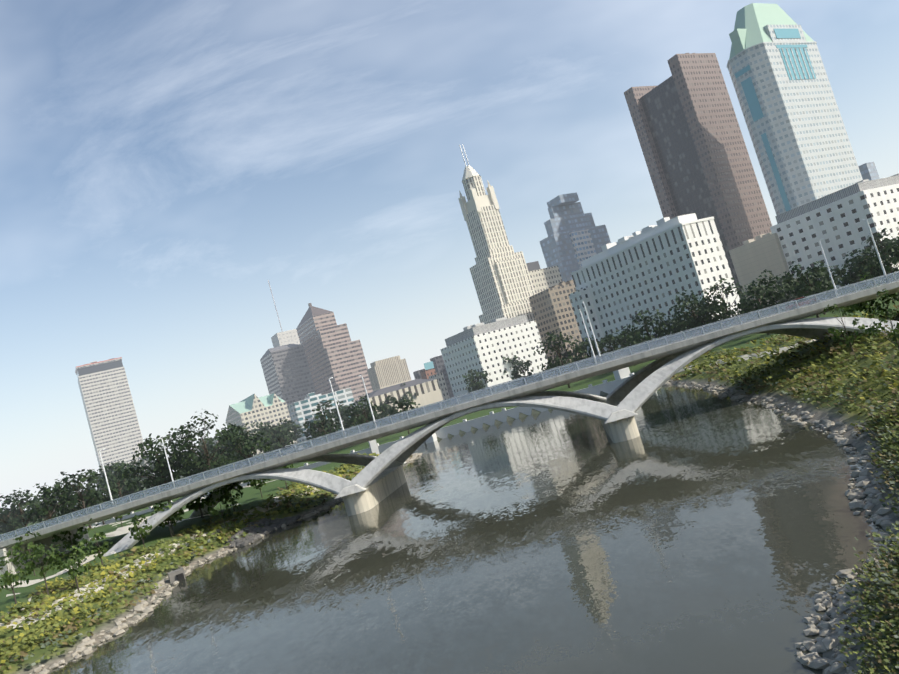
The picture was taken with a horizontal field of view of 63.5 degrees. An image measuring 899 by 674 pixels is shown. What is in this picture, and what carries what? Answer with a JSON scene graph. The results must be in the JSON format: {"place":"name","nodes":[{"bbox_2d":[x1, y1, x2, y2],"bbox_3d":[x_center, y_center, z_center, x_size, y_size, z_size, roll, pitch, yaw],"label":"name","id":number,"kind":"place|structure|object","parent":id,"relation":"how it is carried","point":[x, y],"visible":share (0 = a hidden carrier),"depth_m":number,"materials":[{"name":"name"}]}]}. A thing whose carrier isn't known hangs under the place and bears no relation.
{"place":"outdoors","nodes":[
{"label":"outdoors","id":0,"kind":"place"},
{"bbox_2d":[0,272,898,673],"bbox_3d":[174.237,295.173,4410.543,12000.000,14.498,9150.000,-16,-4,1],"label":"ground","id":1,"kind":"structure","parent":0,"point":[252,496],"depth_m":101.25,"materials":[{"name":"green plant"}]},
{"bbox_2d":[75,357,149,472],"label":"high-rise building","id":2,"kind":"structure","parent":1,"relation":"on","point":[110,411],"depth_m":834.59,"materials":[{"name":"grey concrete"}]},
{"bbox_2d":[0,464,293,603],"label":"young trees","id":3,"kind":"object","parent":1,"relation":"on","point":[197,505],"visible":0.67,"depth_m":107.10,"materials":[{"name":"green plant"}]},
{"bbox_2d":[44,422,273,506],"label":"trees","id":4,"kind":"object","parent":1,"relation":"on","point":[143,462],"visible":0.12,"depth_m":557.16,"materials":[{"name":"green plant"}]},
{"bbox_2d":[0,394,419,534],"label":"trees","id":5,"kind":"object","parent":1,"relation":"on","point":[236,445],"visible":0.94,"depth_m":210.11,"materials":[{"name":"green plant"}]},
{"bbox_2d":[213,393,296,455],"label":"green roof building","id":6,"kind":"structure","parent":1,"relation":"on","point":[252,408],"depth_m":574.18,"materials":[{"name":"concrete"}]},
{"bbox_2d":[268,280,300,346],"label":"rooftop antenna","id":7,"kind":"object","parent":1,"relation":"on","point":[282,338],"visible":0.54,"depth_m":778.83,"materials":[{"name":"grey concrete"}]},
{"bbox_2d":[260,344,316,435],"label":"office building","id":8,"kind":"structure","parent":1,"relation":"on","point":[287,374],"depth_m":709.58,"materials":[{"name":"grey concrete"}]},
{"bbox_2d":[0,400,639,578],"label":"bridge piers","id":9,"kind":"structure","parent":1,"relation":"on","point":[386,482],"depth_m":110.39,"materials":[{"name":"grey concrete"}]},
{"bbox_2d":[0,280,898,548],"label":"bridge deck","id":10,"kind":"structure","parent":9,"relation":"on","point":[848,299],"depth_m":107.58,"materials":[{"name":"concrete"}]},
{"bbox_2d":[0,271,898,541],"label":"bridge railing","id":11,"kind":"object","parent":10,"relation":"on","point":[631,350],"visible":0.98,"depth_m":108.04,"materials":[{"name":"grey metal"}]},
{"bbox_2d":[99,219,889,507],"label":"light poles","id":12,"kind":"object","parent":10,"relation":"on","point":[883,269],"visible":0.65,"depth_m":115.69,"materials":[{"name":"grey metal"}]},
{"bbox_2d":[106,317,898,552],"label":"bridge arches","id":13,"kind":"structure","parent":9,"relation":"on","point":[635,392],"depth_m":107.22,"materials":[{"name":"grey concrete"}]},
{"bbox_2d":[287,387,356,442],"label":"building","id":14,"kind":"structure","parent":1,"relation":"on","point":[300,412],"depth_m":528.90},
{"bbox_2d":[296,303,372,402],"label":"skyscraper","id":15,"kind":"structure","parent":1,"relation":"on","point":[333,350],"depth_m":691.25,"materials":[{"name":"brown"}]},
{"bbox_2d":[87,367,633,526],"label":"promenade wall","id":16,"kind":"structure","parent":1,"relation":"on","point":[621,376],"depth_m":221.40,"materials":[{"name":"concrete"}]},
{"bbox_2d":[367,356,410,390],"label":"tan office","id":17,"kind":"structure","parent":1,"relation":"on","point":[387,372],"depth_m":607.18,"materials":[{"name":"beige concrete"}]},
{"bbox_2d":[354,379,442,416],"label":"building","id":18,"kind":"structure","parent":1,"relation":"on","point":[428,391],"depth_m":455.73,"materials":[{"name":"grey concrete"}]},
{"bbox_2d":[413,369,424,378],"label":"building","id":19,"kind":"structure","parent":1,"relation":"on","point":[417,374],"depth_m":541.11,"materials":[{"name":"grey concrete"}]},
{"bbox_2d":[420,368,435,378],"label":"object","id":20,"kind":"object","parent":1,"relation":"on","point":[425,374],"visible":0.27,"depth_m":521.38,"materials":[{"name":"red brick"}]},
{"bbox_2d":[424,361,433,369],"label":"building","id":21,"kind":"structure","parent":20,"relation":"attached to","point":[428,365],"depth_m":521.08,"materials":[{"name":"teal glass"}]},
{"bbox_2d":[0,332,860,627],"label":"park paths","id":22,"kind":"structure","parent":1,"relation":"on","point":[126,530],"depth_m":109.38,"materials":[{"name":"concrete"}]},
{"bbox_2d":[428,373,449,399],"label":"building","id":23,"kind":"structure","parent":1,"relation":"on","point":[442,384],"depth_m":500.75,"materials":[{"name":"grey concrete"}]},
{"bbox_2d":[430,355,453,397],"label":"building","id":24,"kind":"structure","parent":1,"relation":"on","point":[439,364],"depth_m":560.23,"materials":[{"name":"grey concrete"}]},
{"bbox_2d":[0,305,898,673],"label":"bank vegetation","id":25,"kind":"object","parent":1,"relation":"on","point":[884,427],"visible":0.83,"depth_m":77.47,"materials":[{"name":"green plant"}]},
{"bbox_2d":[5,311,898,660],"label":"bank shrubs","id":26,"kind":"object","parent":1,"relation":"on","point":[805,365],"visible":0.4,"depth_m":88.26,"materials":[{"name":"green plant"}]},
{"bbox_2d":[30,380,898,673],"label":"riprap","id":27,"kind":"object","parent":1,"relation":"on","point":[822,602],"visible":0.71,"depth_m":46.06,"materials":[{"name":"grey stone"}]},
{"bbox_2d":[168,568,185,583],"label":"outfall","id":28,"kind":"object","parent":27,"relation":"on","point":[177,574],"visible":0.7,"depth_m":90.71,"materials":[{"name":"grey concrete"}]},
{"bbox_2d":[440,314,547,396],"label":"white building","id":29,"kind":"structure","parent":1,"relation":"on","point":[479,347],"depth_m":410.79,"materials":[{"name":"grey concrete"}]},
{"bbox_2d":[458,144,547,360],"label":"skyscraper","id":30,"kind":"structure","parent":1,"relation":"on","point":[501,278],"depth_m":469.03,"materials":[{"name":"white stone"}]},
{"bbox_2d":[526,261,561,293],"bbox_3d":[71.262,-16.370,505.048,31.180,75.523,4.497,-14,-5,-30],"label":"cream building","id":31,"kind":"structure","parent":1,"relation":"on","point":[545,279],"depth_m":504.72,"materials":[{"name":"grey concrete"}]},
{"bbox_2d":[529,280,586,363],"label":"brown building","id":32,"kind":"structure","parent":1,"relation":"on","point":[552,308],"depth_m":441.55,"materials":[{"name":"concrete"}]},
{"bbox_2d":[539,192,610,281],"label":"skyscraper","id":33,"kind":"structure","parent":1,"relation":"on","point":[573,239],"depth_m":527.66,"materials":[{"name":"glass"}]},
{"bbox_2d":[271,222,898,439],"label":"trees","id":34,"kind":"object","parent":1,"relation":"on","point":[865,263],"visible":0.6,"depth_m":218.15,"materials":[{"name":"green plant"}]},
{"bbox_2d":[568,213,740,356],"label":"office building","id":35,"kind":"structure","parent":1,"relation":"on","point":[650,268],"depth_m":285.72,"materials":[{"name":"grey concrete"}]},
{"bbox_2d":[624,53,771,290],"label":"skyscraper","id":36,"kind":"structure","parent":1,"relation":"on","point":[692,143],"depth_m":484.75,"materials":[{"name":"concrete"}]},
{"bbox_2d":[729,232,789,311],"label":"building","id":37,"kind":"structure","parent":1,"relation":"on","point":[752,259],"depth_m":340.67,"materials":[{"name":"grey concrete"}]},
{"bbox_2d":[727,3,862,214],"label":"skyscraper","id":38,"kind":"structure","parent":1,"relation":"on","point":[792,116],"depth_m":423.83,"materials":[{"name":"white stone"}]},
{"bbox_2d":[770,173,898,296],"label":"white building","id":39,"kind":"structure","parent":1,"relation":"on","point":[836,224],"depth_m":308.23,"materials":[{"name":"grey concrete"}]},
{"bbox_2d":[823,274,898,358],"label":"young trees","id":40,"kind":"object","parent":1,"relation":"on","point":[866,308],"visible":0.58,"depth_m":91.75,"materials":[{"name":"green plant"}]},
{"bbox_2d":[858,162,879,180],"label":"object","id":41,"kind":"object","parent":1,"relation":"on","point":[868,171],"visible":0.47,"depth_m":554.41,"materials":[{"name":"grey concrete"}]},
{"bbox_2d":[0,0,898,510],"label":"sky","id":42,"kind":"structure","parent":0,"point":[163,162],"materials":[{"name":"blue"}]},
{"bbox_2d":[47,385,893,673],"bbox_3d":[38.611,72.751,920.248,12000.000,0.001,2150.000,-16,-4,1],"label":"water","id":43,"kind":"structure","parent":0,"point":[699,530],"depth_m":53.22,"materials":[{"name":"grey liquid"}]}
]}

